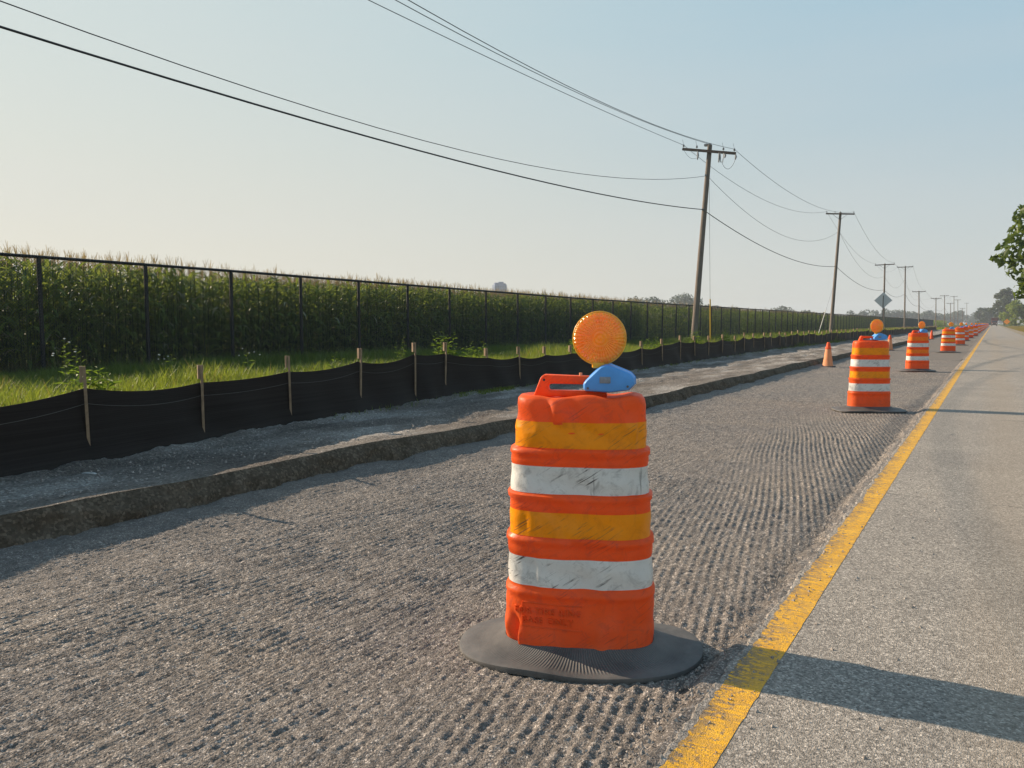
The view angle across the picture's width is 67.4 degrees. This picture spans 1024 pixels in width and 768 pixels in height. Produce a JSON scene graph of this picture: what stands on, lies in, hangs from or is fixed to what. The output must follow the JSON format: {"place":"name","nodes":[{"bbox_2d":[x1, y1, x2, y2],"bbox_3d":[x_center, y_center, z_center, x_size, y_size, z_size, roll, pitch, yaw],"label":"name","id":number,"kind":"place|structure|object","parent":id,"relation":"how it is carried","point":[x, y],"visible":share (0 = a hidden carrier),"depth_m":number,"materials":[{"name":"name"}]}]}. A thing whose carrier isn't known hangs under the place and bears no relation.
{"place":"outdoors","nodes":[
{"label":"outdoors","id":0,"kind":"place"},
{"bbox_2d":[0,334,941,548],"bbox_3d":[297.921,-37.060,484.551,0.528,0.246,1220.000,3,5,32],"label":"cut soil bank","id":1,"kind":"structure","parent":0,"point":[72,518],"depth_m":5.48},
{"bbox_2d":[0,241,946,371],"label":"corn field","id":2,"kind":"structure","parent":0,"point":[75,298],"depth_m":23.04,"materials":[{"name":"green plant"}]},
{"bbox_2d":[1,377,970,767],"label":"loose gravel","id":3,"kind":"structure","parent":0,"point":[649,741],"depth_m":3.52,"materials":[{"name":"grey gravel"}]},
{"bbox_2d":[492,282,506,295],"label":"tower building","id":4,"kind":"structure","parent":0,"point":[500,286],"depth_m":987.45,"materials":[{"name":"grey glass"}]},
{"bbox_2d":[0,324,1023,493],"bbox_3d":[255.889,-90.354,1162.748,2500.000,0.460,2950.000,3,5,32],"label":"ground","id":5,"kind":"structure","parent":0,"point":[947,325],"depth_m":25.31,"materials":[{"name":"soil"}]},
{"bbox_2d":[51,338,80,395],"bbox_3d":[-6.005,-0.144,10.414,0.444,0.952,0.493,-3,6,-37],"label":"weed plant","id":6,"kind":"object","parent":5,"relation":"on","point":[65,373],"visible":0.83,"depth_m":10.41,"materials":[{"name":"green plant"}]},
{"bbox_2d":[70,359,121,389],"bbox_3d":[-6.134,-0.055,11.338,0.714,0.628,0.895,-3,5,-34],"label":"weed plant","id":7,"kind":"object","parent":5,"relation":"on","point":[103,384],"visible":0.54,"depth_m":11.31,"materials":[{"name":"green plant"}]},
{"bbox_2d":[158,353,174,374],"bbox_3d":[-6.996,-0.351,15.579,0.333,0.552,0.458,-2,5,-26],"label":"weed plant","id":8,"kind":"object","parent":5,"relation":"on","point":[166,361],"visible":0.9,"depth_m":15.54,"materials":[{"name":"green plant"}]},
{"bbox_2d":[238,348,260,371],"bbox_3d":[-5.596,-0.452,16.354,0.449,0.632,0.300,-1,5,-12],"label":"weed plant","id":9,"kind":"object","parent":5,"relation":"on","point":[247,360],"visible":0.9,"depth_m":16.36,"materials":[{"name":"green plant"}]},
{"bbox_2d":[326,352,341,367],"bbox_3d":[-3.626,-0.384,15.681,0.490,0.602,0.375,0,5,-5],"label":"weed plant","id":10,"kind":"object","parent":5,"relation":"on","point":[334,362],"visible":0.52,"depth_m":15.62,"materials":[{"name":"green plant"}]},
{"bbox_2d":[393,336,407,358],"bbox_3d":[-2.973,-0.873,20.286,0.446,0.852,0.397,-3,6,-37],"label":"weed plant","id":11,"kind":"object","parent":5,"relation":"on","point":[403,353],"visible":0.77,"depth_m":20.25,"materials":[{"name":"green plant"}]},
{"bbox_2d":[0,333,870,406],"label":"grass strip","id":12,"kind":"object","parent":5,"relation":"on","point":[20,386],"depth_m":16.61,"materials":[{"name":"green plant"}]},
{"bbox_2d":[431,332,459,355],"bbox_3d":[-1.770,-0.914,20.172,0.904,0.952,0.894,-3,5,-30],"label":"weed plant","id":13,"kind":"object","parent":5,"relation":"on","point":[450,352],"visible":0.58,"depth_m":20.07,"materials":[{"name":"green plant"}]},
{"bbox_2d":[0,252,932,374],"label":"chain link fence","id":14,"kind":"object","parent":5,"relation":"on","point":[685,327],"visible":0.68,"depth_m":23.55,"materials":[{"name":"black metal"}]},
{"bbox_2d":[455,341,484,357],"bbox_3d":[-1.045,-0.795,20.253,0.945,0.702,0.876,0,5,-4],"label":"weed plant","id":15,"kind":"object","parent":5,"relation":"on","point":[467,353],"visible":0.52,"depth_m":20.23,"materials":[{"name":"green plant"}]},
{"bbox_2d":[0,327,959,514],"bbox_3d":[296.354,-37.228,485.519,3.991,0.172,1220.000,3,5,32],"label":"gravel shelf","id":16,"kind":"object","parent":5,"relation":"on","point":[688,374],"visible":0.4,"depth_m":7.15,"materials":[{"name":"gravel"}]},
{"bbox_2d":[0,325,936,476],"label":"silt fence","id":17,"kind":"object","parent":16,"relation":"on","point":[54,432],"visible":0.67,"depth_m":7.51,"materials":[{"name":"black fabric"}]},
{"bbox_2d":[334,344,814,419],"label":"grass tufts","id":18,"kind":"object","parent":16,"relation":"on","point":[508,388],"visible":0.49,"depth_m":11.65,"materials":[{"name":"green plant"}]},
{"bbox_2d":[0,357,963,767],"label":"milled road surface","id":19,"kind":"object","parent":5,"relation":"on","point":[694,523],"visible":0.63,"depth_m":3.49,"materials":[{"name":"grey asphalt"}]},
{"bbox_2d":[459,311,702,683],"bbox_3d":[0.260,0.377,2.934,0.940,1.306,0.580,1,5,8],"label":"traffic drum","id":20,"kind":"object","parent":19,"relation":"on","point":[580,587],"visible":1,"depth_m":2.82,"materials":[{"name":"orange plastic"}]},
{"bbox_2d":[822,342,835,366],"bbox_3d":[9.111,-0.846,22.133,0.370,0.716,0.370,3,5,32],"label":"traffic cone","id":21,"kind":"object","parent":19,"relation":"on","point":[827,361],"visible":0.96,"depth_m":22.05,"materials":[{"name":"plastic"}]},
{"bbox_2d":[831,319,906,412],"bbox_3d":[5.111,-0.273,10.967,0.959,1.306,0.580,0,5,3],"label":"traffic drum","id":22,"kind":"object","parent":19,"relation":"on","point":[869,378],"visible":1,"depth_m":10.86,"materials":[{"name":"orange plastic"}]},
{"bbox_2d":[898,321,935,371],"bbox_3d":[10.629,-0.992,20.108,0.940,1.306,0.580,0,5,2],"label":"traffic drum","id":23,"kind":"object","parent":19,"relation":"on","point":[917,356],"visible":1,"depth_m":20.00,"materials":[{"name":"orange plastic"}]},
{"bbox_2d":[564,335,575,354],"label":"weed plant","id":24,"kind":"object","parent":5,"relation":"on","point":[573,348],"visible":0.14,"depth_m":22.70,"materials":[{"name":"green plant"}]},
{"bbox_2d":[640,337,658,348],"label":"weed plant","id":25,"kind":"object","parent":5,"relation":"on","point":[655,345],"visible":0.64,"depth_m":26.70,"materials":[{"name":"green plant"}]},
{"bbox_2d":[687,328,702,343],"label":"weed plant","id":26,"kind":"object","parent":5,"relation":"on","point":[696,339],"visible":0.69,"depth_m":33.23,"materials":[{"name":"green plant"}]},
{"bbox_2d":[682,143,736,340],"bbox_3d":[9.861,-6.934,38.606,2.793,10.774,0.465,3,5,32],"label":"utility pole","id":27,"kind":"object","parent":5,"relation":"on","point":[709,151],"visible":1,"depth_m":38.66,"materials":[{"name":"brown wood"}]},
{"bbox_2d":[0,0,922,303],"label":"overhead wire","id":28,"kind":"object","parent":27,"relation":"attached to","point":[332,114],"visible":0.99,"depth_m":16.11,"materials":[{"name":"black metal"}]},
{"bbox_2d":[0,25,954,311],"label":"overhead wire","id":29,"kind":"object","parent":27,"relation":"attached to","point":[328,125],"visible":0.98,"depth_m":16.20,"materials":[{"name":"black metal"}]},
{"bbox_2d":[396,0,707,143],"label":"overhead wire","id":30,"kind":"object","parent":27,"relation":"attached to","point":[535,72],"visible":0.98,"depth_m":23.84,"materials":[{"name":"metal"}]},
{"bbox_2d":[369,0,950,302],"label":"overhead wire","id":31,"kind":"object","parent":27,"relation":"attached to","point":[580,100],"visible":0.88,"depth_m":27.23,"materials":[{"name":"metal"}]},
{"bbox_2d":[408,0,949,299],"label":"overhead wire","id":32,"kind":"object","parent":27,"relation":"attached to","point":[608,105],"visible":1,"depth_m":24.32,"materials":[{"name":"metal"}]},
{"bbox_2d":[709,193,710,339],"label":"guy wire","id":33,"kind":"object","parent":5,"relation":"attached to","point":[709,299],"visible":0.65,"depth_m":40.97,"materials":[{"name":"metal"}]},
{"bbox_2d":[716,330,730,341],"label":"weed plant","id":34,"kind":"object","parent":5,"relation":"on","point":[723,338],"visible":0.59,"depth_m":38.63,"materials":[{"name":"green plant"}]},
{"bbox_2d":[628,292,1002,323],"bbox_3d":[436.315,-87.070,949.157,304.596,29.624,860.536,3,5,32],"label":"distant woodland","id":35,"kind":"object","parent":5,"relation":"on","point":[689,300],"visible":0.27,"depth_m":906.49,"materials":[{"name":"green plant"}]},
{"bbox_2d":[826,211,854,332],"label":"utility pole","id":36,"kind":"object","parent":5,"relation":"on","point":[840,214],"visible":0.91,"depth_m":72.10,"materials":[{"name":"brown wood"}]},
{"bbox_2d":[734,327,947,336],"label":"grass strip","id":37,"kind":"object","parent":5,"relation":"on","point":[817,333],"depth_m":73.18,"materials":[{"name":"green plant"}]},
{"bbox_2d":[874,292,891,321],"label":"road sign","id":38,"kind":"object","parent":5,"relation":"on","point":[883,300],"visible":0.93,"depth_m":63.59,"materials":[{"name":"metal"}]},
{"bbox_2d":[875,263,894,328],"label":"utility pole","id":39,"kind":"object","parent":5,"relation":"on","point":[884,288],"visible":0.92,"depth_m":107.59,"materials":[{"name":"brown wood"}]},
{"bbox_2d":[897,266,912,327],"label":"utility pole","id":40,"kind":"object","parent":5,"relation":"on","point":[904,294],"visible":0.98,"depth_m":133.88,"materials":[{"name":"brown wood"}]},
{"bbox_2d":[912,290,925,326],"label":"utility pole","id":41,"kind":"object","parent":5,"relation":"on","point":[918,293],"visible":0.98,"depth_m":160.48,"materials":[{"name":"brown wood"}]},
{"bbox_2d":[931,298,940,326],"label":"utility pole","id":42,"kind":"object","parent":5,"relation":"on","point":[935,310],"visible":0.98,"depth_m":207.74,"materials":[{"name":"brown wood"}]},
{"bbox_2d":[944,295,948,326],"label":"utility pole","id":43,"kind":"object","parent":5,"relation":"on","point":[944,309],"visible":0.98,"depth_m":246.53,"materials":[{"name":"brown wood"}]},
{"bbox_2d":[973,307,995,324],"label":"roadside tree","id":44,"kind":"object","parent":5,"relation":"on","point":[985,315],"visible":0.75,"depth_m":644.16,"materials":[{"name":"green plant"}]},
{"bbox_2d":[988,287,1018,324],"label":"roadside tree","id":45,"kind":"object","parent":5,"relation":"on","point":[1005,296],"visible":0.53,"depth_m":500.93,"materials":[{"name":"green plant"}]},
{"bbox_2d":[988,204,1023,298],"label":"shade tree","id":46,"kind":"object","parent":5,"relation":"on","point":[1012,262],"visible":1,"depth_m":49.75,"materials":[{"name":"green plant"}]},
{"bbox_2d":[998,325,1023,335],"bbox_3d":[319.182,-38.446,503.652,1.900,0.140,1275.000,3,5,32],"label":"roadside gravel verge","id":47,"kind":"structure","parent":5,"relation":"on","point":[1017,331],"depth_m":133.38,"materials":[{"name":"grey gravel"}]},
{"bbox_2d":[999,300,1023,325],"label":"roadside tree","id":48,"kind":"object","parent":5,"relation":"on","point":[1015,308],"visible":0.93,"depth_m":364.87,"materials":[{"name":"green plant"}]},
{"bbox_2d":[1004,326,1023,331],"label":"verge grass","id":49,"kind":"structure","parent":5,"relation":"on","point":[1020,328],"depth_m":184.81,"materials":[{"name":"plant"}]},
{"bbox_2d":[0,0,1023,323],"label":"sky","id":50,"kind":"structure","parent":0,"point":[906,117],"materials":[{"name":"blue"}]},
{"bbox_2d":[653,325,1023,767],"bbox_3d":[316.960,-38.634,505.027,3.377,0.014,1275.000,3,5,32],"label":"road","id":51,"kind":"structure","parent":0,"point":[958,702],"depth_m":3.05,"materials":[{"name":"grey asphalt"}]},
{"bbox_2d":[659,327,989,767],"bbox_3d":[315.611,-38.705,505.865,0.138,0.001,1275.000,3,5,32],"label":"yellow road marking","id":52,"kind":"object","parent":51,"relation":"on","point":[703,741],"visible":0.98,"depth_m":2.94,"materials":[{"name":"paint"}]},
{"bbox_2d":[991,318,997,325],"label":"truck","id":53,"kind":"object","parent":51,"relation":"on","point":[994,321],"visible":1,"depth_m":349.71,"materials":[{"name":"white paint"}]},
{"bbox_2d":[889,325,990,360],"bbox_3d":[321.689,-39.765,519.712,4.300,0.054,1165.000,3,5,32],"label":"milled road","id":54,"kind":"structure","parent":0,"point":[900,352],"depth_m":35.57,"materials":[{"name":"grey asphalt"}]},
{"bbox_2d":[888,335,894,350],"bbox_3d":[17.508,-1.913,35.593,0.370,0.716,0.370,1,5,15],"label":"traffic cone","id":55,"kind":"object","parent":54,"relation":"on","point":[890,343],"visible":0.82,"depth_m":35.50,"materials":[{"name":"plastic"}]},
{"bbox_2d":[937,322,960,352],"bbox_3d":[18.779,-2.011,33.033,0.959,1.306,0.580,2,4,23],"label":"traffic drum","id":56,"kind":"object","parent":54,"relation":"on","point":[948,341],"visible":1,"depth_m":32.92,"materials":[{"name":"orange plastic"}]},
{"bbox_2d":[955,322,965,344],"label":"traffic drum","id":57,"kind":"object","parent":54,"relation":"on","point":[960,335],"visible":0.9,"depth_m":43.96,"materials":[{"name":"orange plastic"}]},
{"bbox_2d":[963,323,970,340],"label":"traffic drum","id":58,"kind":"object","parent":54,"relation":"on","point":[966,332],"visible":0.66,"depth_m":54.90,"materials":[{"name":"orange plastic"}]},
{"bbox_2d":[968,323,973,337],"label":"traffic drum","id":59,"kind":"object","parent":54,"relation":"on","point":[971,329],"visible":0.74,"depth_m":65.21,"materials":[{"name":"orange plastic"}]},
{"bbox_2d":[973,323,977,335],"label":"traffic drum","id":60,"kind":"object","parent":54,"relation":"on","point":[975,332],"visible":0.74,"depth_m":75.97,"materials":[{"name":"orange plastic"}]}
]}

